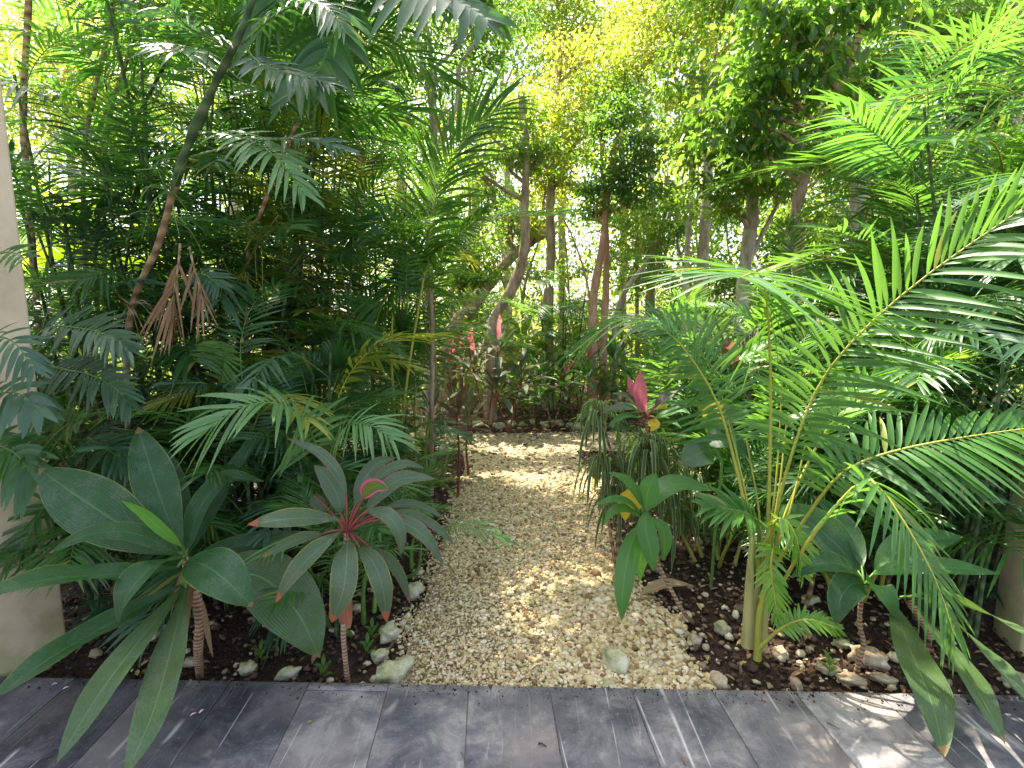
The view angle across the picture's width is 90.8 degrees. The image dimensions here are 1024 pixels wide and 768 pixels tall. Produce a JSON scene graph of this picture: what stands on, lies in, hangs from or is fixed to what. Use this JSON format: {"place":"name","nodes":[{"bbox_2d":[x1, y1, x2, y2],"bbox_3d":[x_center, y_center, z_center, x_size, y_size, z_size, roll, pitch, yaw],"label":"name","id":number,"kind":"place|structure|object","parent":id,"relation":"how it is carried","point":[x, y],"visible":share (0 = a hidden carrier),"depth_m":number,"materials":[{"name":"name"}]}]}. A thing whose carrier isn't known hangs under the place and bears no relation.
{"place":"outdoors","nodes":[
{"label":"outdoors","id":0,"kind":"place"},
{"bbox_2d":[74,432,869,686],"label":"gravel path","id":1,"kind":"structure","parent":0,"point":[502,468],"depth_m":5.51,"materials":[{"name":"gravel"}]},
{"bbox_2d":[360,475,717,689],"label":"gravel stones","id":2,"kind":"object","parent":1,"relation":"on","point":[592,609],"visible":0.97,"depth_m":2.74,"materials":[{"name":"gravel"}]},
{"bbox_2d":[63,430,1023,693],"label":"scattered stones","id":3,"kind":"object","parent":1,"relation":"on","point":[97,652],"visible":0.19,"depth_m":3.13,"materials":[{"name":"stone"}]},
{"bbox_2d":[79,682,927,767],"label":"patio","id":4,"kind":"structure","parent":0,"point":[466,728],"depth_m":1.87,"materials":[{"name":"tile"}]},
{"bbox_2d":[0,677,1023,767],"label":"paving slabs","id":5,"kind":"structure","parent":4,"relation":"on","point":[242,726],"depth_m":1.87,"materials":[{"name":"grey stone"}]},
{"bbox_2d":[27,676,1020,719],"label":"patio crumbs","id":6,"kind":"object","parent":5,"relation":"on","point":[644,690],"visible":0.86,"depth_m":2.06,"materials":[{"name":"soil"}]},
{"bbox_2d":[0,0,1022,326],"label":"sky","id":7,"kind":"structure","parent":0,"point":[497,179],"materials":[{"name":"white"}]},
{"bbox_2d":[34,327,1023,694],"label":"ground","id":8,"kind":"structure","parent":0,"point":[80,661],"depth_m":2.60,"materials":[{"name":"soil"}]},
{"bbox_2d":[0,243,65,571],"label":"parlour palm","id":9,"kind":"object","parent":8,"relation":"on","point":[34,408],"visible":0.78,"depth_m":1.88,"materials":[{"name":"green plant"}]},
{"bbox_2d":[0,77,67,676],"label":"garden wall","id":10,"kind":"structure","parent":8,"relation":"on","point":[31,622],"depth_m":2.17,"materials":[{"name":"paint"}]},
{"bbox_2d":[13,302,148,611],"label":"parlour palm","id":11,"kind":"object","parent":8,"relation":"on","point":[125,397],"visible":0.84,"depth_m":2.11,"materials":[{"name":"green plant"}]},
{"bbox_2d":[19,0,195,539],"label":"palm trunk","id":12,"kind":"object","parent":8,"relation":"on","point":[28,4],"visible":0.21,"depth_m":3.13,"materials":[{"name":"plant"}]},
{"bbox_2d":[0,0,216,316],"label":"background tree","id":13,"kind":"object","parent":8,"relation":"on","point":[15,111],"visible":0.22,"depth_m":9.88,"materials":[{"name":"green plant"}]},
{"bbox_2d":[62,0,164,469],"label":"palm trunk","id":14,"kind":"object","parent":8,"relation":"on","point":[74,12],"visible":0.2,"depth_m":3.59,"materials":[{"name":"plant"}]},
{"bbox_2d":[5,114,256,583],"bbox_3d":[-2.647,-0.233,2.952,1.983,2.858,2.161,-5,9,-34],"label":"bamboo palm","id":15,"kind":"object","parent":8,"relation":"on","point":[71,262],"visible":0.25,"depth_m":2.87,"materials":[{"name":"green plant"}]},
{"bbox_2d":[0,388,286,631],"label":"bamboo palm","id":16,"kind":"object","parent":8,"relation":"on","point":[83,557],"visible":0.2,"depth_m":2.24,"materials":[{"name":"green plant"}]},
{"bbox_2d":[0,373,315,667],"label":"bamboo palm","id":17,"kind":"object","parent":8,"relation":"on","point":[226,454],"visible":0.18,"depth_m":2.51,"materials":[{"name":"green plant"}]},
{"bbox_2d":[0,427,325,767],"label":"broad leaf plant","id":18,"kind":"object","parent":8,"relation":"on","point":[149,508],"visible":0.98,"depth_m":1.90,"materials":[{"name":"plant"}]},
{"bbox_2d":[0,0,352,473],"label":"bamboo palm","id":19,"kind":"object","parent":8,"relation":"on","point":[71,29],"visible":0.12,"depth_m":3.63,"materials":[{"name":"green plant"}]},
{"bbox_2d":[0,0,354,538],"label":"bamboo palm","id":20,"kind":"object","parent":8,"relation":"on","point":[185,364],"visible":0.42,"depth_m":2.90,"materials":[{"name":"green plant"}]},
{"bbox_2d":[149,267,245,521],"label":"parlour palm","id":21,"kind":"object","parent":8,"relation":"on","point":[212,286],"visible":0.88,"depth_m":2.58,"materials":[{"name":"green plant"}]},
{"bbox_2d":[31,0,367,352],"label":"background tree","id":22,"kind":"object","parent":8,"relation":"on","point":[69,74],"visible":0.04,"depth_m":9.16,"materials":[{"name":"green plant"}]},
{"bbox_2d":[93,0,325,381],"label":"palm trunk","id":23,"kind":"object","parent":8,"relation":"on","point":[161,71],"visible":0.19,"depth_m":3.43,"materials":[{"name":"green plant"}]},
{"bbox_2d":[16,0,415,546],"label":"bamboo palm","id":24,"kind":"object","parent":8,"relation":"on","point":[226,303],"visible":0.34,"depth_m":3.16,"materials":[{"name":"green plant"}]},
{"bbox_2d":[107,0,374,561],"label":"leaning palm","id":25,"kind":"object","parent":8,"relation":"on","point":[325,16],"visible":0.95,"depth_m":2.09,"materials":[{"name":"green plant"}]},
{"bbox_2d":[53,277,467,615],"bbox_3d":[-1.435,0.242,3.280,2.255,1.839,2.261,5,8,32],"label":"bamboo palm","id":26,"kind":"object","parent":8,"relation":"on","point":[164,580],"visible":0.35,"depth_m":2.80,"materials":[{"name":"green plant"}]},
{"bbox_2d":[62,0,464,470],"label":"bamboo palm","id":27,"kind":"object","parent":8,"relation":"on","point":[206,161],"visible":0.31,"depth_m":3.52,"materials":[{"name":"green plant"}]},
{"bbox_2d":[115,1,420,456],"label":"bamboo palm","id":28,"kind":"object","parent":8,"relation":"on","point":[401,91],"visible":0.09,"depth_m":4.15,"materials":[{"name":"green plant"}]},
{"bbox_2d":[107,357,431,664],"bbox_3d":[-1.294,0.530,2.869,1.708,1.371,1.600,-6,9,-38],"label":"bamboo palm","id":29,"kind":"object","parent":8,"relation":"on","point":[199,473],"visible":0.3,"depth_m":2.63,"materials":[{"name":"green plant"}]},
{"bbox_2d":[169,377,421,636],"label":"parlour palm","id":30,"kind":"object","parent":8,"relation":"on","point":[204,424],"visible":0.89,"depth_m":2.18,"materials":[{"name":"green plant"}]},
{"bbox_2d":[144,0,479,524],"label":"palm trunk","id":31,"kind":"object","parent":8,"relation":"on","point":[349,129],"visible":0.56,"depth_m":3.05,"materials":[{"name":"green plant"}]},
{"bbox_2d":[272,337,372,458],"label":"fan palm","id":32,"kind":"object","parent":8,"relation":"on","point":[340,355],"visible":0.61,"depth_m":3.18,"materials":[{"name":"plant"}]},
{"bbox_2d":[244,454,425,637],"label":"areca palm","id":33,"kind":"object","parent":8,"relation":"on","point":[365,529],"visible":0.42,"depth_m":2.49,"materials":[{"name":"plant"}]},
{"bbox_2d":[272,33,424,405],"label":"slender tree","id":34,"kind":"object","parent":8,"relation":"on","point":[378,154],"visible":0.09,"depth_m":7.51,"materials":[{"name":"green plant"}]},
{"bbox_2d":[248,438,454,682],"bbox_3d":[-0.581,0.776,1.996,0.698,1.093,0.437,0,7,0],"label":"red cordyline","id":35,"kind":"object","parent":8,"relation":"on","point":[376,490],"visible":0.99,"depth_m":1.90,"materials":[{"name":"green plant"}]},
{"bbox_2d":[274,384,469,523],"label":"bamboo palm","id":36,"kind":"object","parent":8,"relation":"on","point":[403,447],"visible":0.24,"depth_m":3.67,"materials":[{"name":"green plant"}]},
{"bbox_2d":[318,286,429,445],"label":"fan palm","id":37,"kind":"object","parent":8,"relation":"on","point":[402,318],"visible":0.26,"depth_m":4.43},
{"bbox_2d":[229,0,519,398],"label":"overhanging palm","id":38,"kind":"object","parent":8,"relation":"on","point":[479,15],"visible":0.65,"depth_m":2.46,"materials":[{"name":"green plant"}]},
{"bbox_2d":[268,108,483,476],"bbox_3d":[-1.309,-0.752,4.820,2.159,3.428,2.195,0,7,0],"label":"bamboo palm","id":39,"kind":"object","parent":8,"relation":"on","point":[472,258],"visible":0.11,"depth_m":4.78,"materials":[{"name":"green plant"}]},
{"bbox_2d":[375,655,414,684],"bbox_3d":[-0.514,1.266,2.223,0.105,0.106,0.186,6,9,38],"label":"rock","id":40,"kind":"object","parent":8,"relation":"on","point":[397,670],"visible":0.86,"depth_m":2.19,"materials":[{"name":"stone"}]},
{"bbox_2d":[327,206,482,494],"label":"yellow stem palm","id":41,"kind":"object","parent":8,"relation":"on","point":[397,270],"visible":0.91,"depth_m":3.78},
{"bbox_2d":[332,2,493,343],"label":"background tree","id":42,"kind":"object","parent":8,"relation":"on","point":[400,181],"visible":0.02,"depth_m":10.97,"materials":[{"name":"green plant"}]},
{"bbox_2d":[370,171,466,435],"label":"slender tree","id":43,"kind":"object","parent":8,"relation":"on","point":[423,215],"visible":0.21,"depth_m":6.70,"materials":[{"name":"green plant"}]},
{"bbox_2d":[311,66,540,495],"bbox_3d":[-0.641,-0.588,3.701,1.540,3.376,0.949,6,9,39],"label":"areca palm","id":44,"kind":"object","parent":8,"relation":"on","point":[469,222],"visible":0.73,"depth_m":3.79,"materials":[{"name":"green plant"}]},
{"bbox_2d":[348,449,521,589],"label":"areca palm","id":45,"kind":"object","parent":8,"relation":"on","point":[432,467],"visible":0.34,"depth_m":3.02,"materials":[{"name":"plant"}]},
{"bbox_2d":[399,422,487,478],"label":"areca palm","id":46,"kind":"object","parent":8,"relation":"on","point":[447,461],"visible":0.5,"depth_m":4.94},
{"bbox_2d":[351,0,557,451],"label":"dark crown tree","id":47,"kind":"object","parent":8,"relation":"on","point":[470,53],"visible":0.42,"depth_m":5.79,"materials":[{"name":"green plant"}]},
{"bbox_2d":[408,380,501,496],"bbox_3d":[-0.473,0.484,4.451,0.744,1.061,0.712,2,8,19],"label":"cordyline","id":48,"kind":"object","parent":8,"relation":"on","point":[461,395],"visible":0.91,"depth_m":4.37,"materials":[{"name":"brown plant"}]},
{"bbox_2d":[342,203,578,486],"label":"areca palm","id":49,"kind":"object","parent":8,"relation":"on","point":[443,308],"visible":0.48,"depth_m":4.57,"materials":[{"name":"plant"}]},
{"bbox_2d":[448,166,520,394],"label":"slender tree","id":50,"kind":"object","parent":8,"relation":"on","point":[493,192],"visible":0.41,"depth_m":10.52,"materials":[{"name":"green plant"}]},
{"bbox_2d":[440,314,534,428],"bbox_3d":[-0.377,-0.160,7.177,1.342,1.668,1.213,-5,8,-33],"label":"cordyline","id":51,"kind":"object","parent":8,"relation":"on","point":[474,353],"visible":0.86,"depth_m":7.11,"materials":[{"name":"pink plant"}]},
{"bbox_2d":[403,0,575,378],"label":"background tree","id":52,"kind":"object","parent":8,"relation":"on","point":[497,70],"visible":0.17,"depth_m":12.10,"materials":[{"name":"green plant"}]},
{"bbox_2d":[384,34,594,388],"bbox_3d":[-0.801,-3.787,11.409,5.603,7.924,3.027,0,7,0],"label":"background tree","id":53,"kind":"object","parent":8,"relation":"on","point":[535,271],"visible":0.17,"depth_m":11.40,"materials":[{"name":"green plant"}]},
{"bbox_2d":[435,194,545,407],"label":"leaning tree","id":54,"kind":"object","parent":8,"relation":"on","point":[487,281],"visible":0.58,"depth_m":9.03,"materials":[{"name":"green plant"}]},
{"bbox_2d":[455,346,566,432],"bbox_3d":[-0.015,0.069,7.012,1.505,1.258,1.032,2,7,17],"label":"cordyline","id":55,"kind":"object","parent":8,"relation":"on","point":[500,381],"visible":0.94,"depth_m":6.97,"materials":[{"name":"green plant"}]},
{"bbox_2d":[0,0,1023,384],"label":"woodland","id":56,"kind":"object","parent":8,"relation":"on","point":[582,234],"visible":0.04,"depth_m":16.90,"materials":[{"name":"plant"}]},
{"bbox_2d":[439,76,585,424],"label":"curved tree","id":57,"kind":"object","parent":8,"relation":"on","point":[521,158],"visible":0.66,"depth_m":7.26,"materials":[{"name":"green plant"}]},
{"bbox_2d":[37,284,1022,420],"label":"undergrowth","id":58,"kind":"object","parent":8,"relation":"on","point":[480,386],"visible":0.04,"depth_m":8.78,"materials":[{"name":"plant"}]},
{"bbox_2d":[503,348,569,419],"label":"cordyline","id":59,"kind":"object","parent":8,"relation":"on","point":[542,359],"visible":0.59,"depth_m":7.91,"materials":[{"name":"green plant"}]},
{"bbox_2d":[513,362,590,427],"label":"cordyline","id":60,"kind":"object","parent":8,"relation":"on","point":[540,390],"visible":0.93,"depth_m":7.37,"materials":[{"name":"green plant"}]},
{"bbox_2d":[486,14,643,410],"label":"yellow crown tree","id":61,"kind":"object","parent":8,"relation":"on","point":[557,96],"visible":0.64,"depth_m":8.45,"materials":[{"name":"brown plant"}]},
{"bbox_2d":[487,251,650,414],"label":"bamboo palm","id":62,"kind":"object","parent":8,"relation":"on","point":[572,308],"visible":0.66,"depth_m":8.13,"materials":[{"name":"green plant"}]},
{"bbox_2d":[492,0,676,386],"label":"background tree","id":63,"kind":"object","parent":8,"relation":"on","point":[551,14],"visible":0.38,"depth_m":10.91,"materials":[{"name":"green plant"}]},
{"bbox_2d":[558,333,646,427],"bbox_3d":[1.242,0.009,6.785,1.125,1.431,0.790,-1,7,-11],"label":"cordyline","id":64,"kind":"object","parent":8,"relation":"on","point":[612,348],"visible":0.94,"depth_m":6.74,"materials":[{"name":"green plant"}]},
{"bbox_2d":[568,398,641,567],"bbox_3d":[0.570,0.634,3.085,0.440,1.104,0.484,0,7,0],"label":"striped dracaena","id":65,"kind":"object","parent":8,"relation":"on","point":[599,459],"visible":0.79,"depth_m":2.99,"materials":[{"name":"green plant"}]},
{"bbox_2d":[550,32,661,419],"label":"slender tree","id":66,"kind":"object","parent":8,"relation":"on","point":[617,80],"visible":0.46,"depth_m":7.78,"materials":[{"name":"green plant"}]},
{"bbox_2d":[363,0,865,344],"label":"shade tree","id":67,"kind":"object","parent":8,"relation":"on","point":[853,206],"visible":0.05,"depth_m":5.20,"materials":[{"name":"green plant"}]},
{"bbox_2d":[602,646,630,675],"bbox_3d":[0.470,1.261,2.290,0.114,0.117,0.182,-2,7,-14],"label":"rock","id":68,"kind":"object","parent":8,"relation":"on","point":[616,660],"visible":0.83,"depth_m":2.25,"materials":[{"name":"stone"}]},
{"bbox_2d":[509,0,727,384],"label":"background tree","id":69,"kind":"object","parent":8,"relation":"on","point":[681,174],"visible":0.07,"depth_m":11.76,"materials":[{"name":"green plant"}]},
{"bbox_2d":[559,77,687,419],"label":"slender tree","id":70,"kind":"object","parent":8,"relation":"on","point":[617,182],"visible":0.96,"depth_m":7.21,"materials":[{"name":"green plant"}]},
{"bbox_2d":[581,190,682,376],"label":"slender tree","id":71,"kind":"object","parent":8,"relation":"on","point":[625,212],"visible":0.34,"depth_m":10.12,"materials":[{"name":"green plant"}]},
{"bbox_2d":[609,94,665,402],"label":"sapling","id":72,"kind":"object","parent":8,"relation":"on","point":[628,220],"visible":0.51,"depth_m":9.06,"materials":[{"name":"brown plant"}]},
{"bbox_2d":[521,0,756,406],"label":"shade tree","id":73,"kind":"object","parent":8,"relation":"on","point":[703,244],"visible":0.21,"depth_m":7.93,"materials":[{"name":"brown plant"}]},
{"bbox_2d":[603,370,689,568],"bbox_3d":[0.845,0.560,3.005,0.660,1.271,0.335,-3,8,-24],"label":"pink cordyline","id":74,"kind":"object","parent":8,"relation":"on","point":[638,395],"visible":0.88,"depth_m":3.00,"materials":[{"name":"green plant"}]},
{"bbox_2d":[598,425,703,573],"bbox_3d":[0.841,0.712,3.058,0.640,0.957,0.521,0,7,0],"label":"striped dracaena","id":75,"kind":"object","parent":8,"relation":"on","point":[657,456],"visible":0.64,"depth_m":2.95,"materials":[{"name":"green plant"}]},
{"bbox_2d":[595,472,712,624],"bbox_3d":[0.689,0.835,2.491,0.704,0.862,0.266,-5,9,-37],"label":"green cordyline","id":76,"kind":"object","parent":8,"relation":"on","point":[638,550],"visible":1,"depth_m":2.38,"materials":[{"name":"green plant"}]},
{"bbox_2d":[539,32,770,393],"bbox_3d":[3.026,-3.402,10.474,5.395,7.384,3.010,0,7,0],"label":"background tree","id":77,"kind":"object","parent":8,"relation":"on","point":[692,252],"visible":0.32,"depth_m":10.37,"materials":[{"name":"green plant"}]},
{"bbox_2d":[602,172,713,410],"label":"slender tree","id":78,"kind":"object","parent":8,"relation":"on","point":[656,244],"visible":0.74,"depth_m":8.68,"materials":[{"name":"green plant"}]},
{"bbox_2d":[564,264,775,393],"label":"areca palm","id":79,"kind":"object","parent":8,"relation":"on","point":[660,302],"visible":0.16,"depth_m":9.33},
{"bbox_2d":[591,0,750,418],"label":"slender tree","id":80,"kind":"object","parent":8,"relation":"on","point":[654,38],"visible":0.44,"depth_m":7.23,"materials":[{"name":"green plant"}]},
{"bbox_2d":[663,464,727,573],"bbox_3d":[1.145,0.837,3.193,0.440,0.683,0.572,6,9,40],"label":"striped dracaena","id":81,"kind":"object","parent":8,"relation":"on","point":[697,476],"visible":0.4,"depth_m":3.15,"materials":[{"name":"green plant"}]},
{"bbox_2d":[679,401,747,588],"bbox_3d":[1.080,0.663,2.823,0.454,1.108,0.195,-4,8,-28],"label":"round leaf plant","id":82,"kind":"object","parent":8,"relation":"on","point":[693,454],"visible":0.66,"depth_m":2.79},
{"bbox_2d":[624,432,807,568],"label":"areca palm","id":83,"kind":"object","parent":8,"relation":"on","point":[763,477],"visible":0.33,"depth_m":3.11,"materials":[{"name":"plant"}]},
{"bbox_2d":[571,325,889,529],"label":"areca palm","id":84,"kind":"object","parent":8,"relation":"on","point":[678,383],"visible":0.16,"depth_m":3.76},
{"bbox_2d":[641,0,825,337],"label":"tree","id":85,"kind":"object","parent":8,"relation":"on","point":[752,191],"visible":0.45,"depth_m":6.00,"materials":[{"name":"green plant"}]},
{"bbox_2d":[610,282,871,505],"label":"areca palm","id":86,"kind":"object","parent":8,"relation":"on","point":[688,300],"visible":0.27,"depth_m":3.98,"materials":[{"name":"plant"}]},
{"bbox_2d":[649,256,866,451],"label":"areca palm","id":87,"kind":"object","parent":8,"relation":"on","point":[741,315],"visible":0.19,"depth_m":4.24,"materials":[{"name":"plant"}]},
{"bbox_2d":[636,320,905,547],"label":"areca palm","id":88,"kind":"object","parent":8,"relation":"on","point":[759,415],"visible":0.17,"depth_m":3.12,"materials":[{"name":"plant"}]},
{"bbox_2d":[551,163,1023,674],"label":"areca palm","id":89,"kind":"object","parent":8,"relation":"on","point":[759,604],"visible":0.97,"depth_m":1.96,"materials":[{"name":"plant"}]},
{"bbox_2d":[676,41,899,333],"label":"background tree","id":90,"kind":"object","parent":8,"relation":"on","point":[768,236],"visible":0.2,"depth_m":8.89,"materials":[{"name":"green plant"}]},
{"bbox_2d":[672,0,939,472],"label":"forked tree","id":91,"kind":"object","parent":8,"relation":"on","point":[768,79],"visible":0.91,"depth_m":4.40,"materials":[{"name":"green plant"}]},
{"bbox_2d":[679,213,959,475],"bbox_3d":[2.912,-0.255,4.579,1.976,2.502,2.133,-4,8,-31],"label":"areca palm","id":92,"kind":"object","parent":8,"relation":"on","point":[789,229],"visible":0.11,"depth_m":4.63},
{"bbox_2d":[752,24,922,389],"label":"pale trunk tree","id":93,"kind":"object","parent":8,"relation":"on","point":[807,204],"visible":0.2,"depth_m":7.05,"materials":[{"name":"green plant"}]},
{"bbox_2d":[701,0,1023,495],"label":"areca palm","id":94,"kind":"object","parent":8,"relation":"on","point":[942,42],"visible":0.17,"depth_m":3.51,"materials":[{"name":"plant"}]},
{"bbox_2d":[710,399,1023,600],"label":"areca palm","id":95,"kind":"object","parent":8,"relation":"on","point":[866,521],"visible":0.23,"depth_m":2.68,"materials":[{"name":"plant"}]},
{"bbox_2d":[711,409,1023,609],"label":"bamboo palm","id":96,"kind":"object","parent":8,"relation":"on","point":[983,552],"visible":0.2,"depth_m":2.54,"materials":[{"name":"green plant"}]},
{"bbox_2d":[847,644,890,671],"bbox_3d":[1.642,1.258,2.327,0.160,0.082,0.107,4,8,28],"label":"rock","id":97,"kind":"object","parent":8,"relation":"on","point":[874,658],"visible":0.84,"depth_m":2.29,"materials":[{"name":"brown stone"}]},
{"bbox_2d":[746,79,1023,515],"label":"bamboo palm","id":98,"kind":"object","parent":8,"relation":"on","point":[899,194],"visible":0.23,"depth_m":3.26,"materials":[{"name":"green plant"}]},
{"bbox_2d":[774,495,998,674],"bbox_3d":[1.543,0.921,2.222,0.844,0.745,0.417,0,7,0],"label":"young cordyline","id":99,"kind":"object","parent":8,"relation":"on","point":[840,544],"visible":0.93,"depth_m":2.17,"materials":[{"name":"green plant"}]},
{"bbox_2d":[760,0,1023,523],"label":"areca palm","id":100,"kind":"object","parent":8,"relation":"on","point":[983,141],"visible":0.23,"depth_m":3.31,"materials":[{"name":"plant"}]},
{"bbox_2d":[778,0,1023,604],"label":"bamboo palm","id":101,"kind":"object","parent":8,"relation":"on","point":[866,154],"visible":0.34,"depth_m":2.65,"materials":[{"name":"green plant"}]},
{"bbox_2d":[781,247,1023,638],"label":"bamboo palm","id":102,"kind":"object","parent":8,"relation":"on","point":[1006,338],"visible":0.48,"depth_m":2.43,"materials":[{"name":"green plant"}]},
{"bbox_2d":[832,0,1009,346],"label":"pale trunk tree","id":103,"kind":"object","parent":8,"relation":"on","point":[887,45],"visible":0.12,"depth_m":6.06,"materials":[{"name":"green plant"}]},
{"bbox_2d":[889,590,1023,756],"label":"drooping leaf plant","id":104,"kind":"object","parent":8,"relation":"on","point":[929,685],"visible":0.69,"depth_m":1.77,"materials":[{"name":"plant"}]},
{"bbox_2d":[900,0,1023,458],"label":"pale trunk tree","id":105,"kind":"object","parent":8,"relation":"on","point":[972,6],"visible":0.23,"depth_m":5.30,"materials":[{"name":"green plant"}]},
{"bbox_2d":[993,385,1023,655],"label":"garden wall","id":106,"kind":"structure","parent":8,"relation":"on","point":[1010,585],"depth_m":2.46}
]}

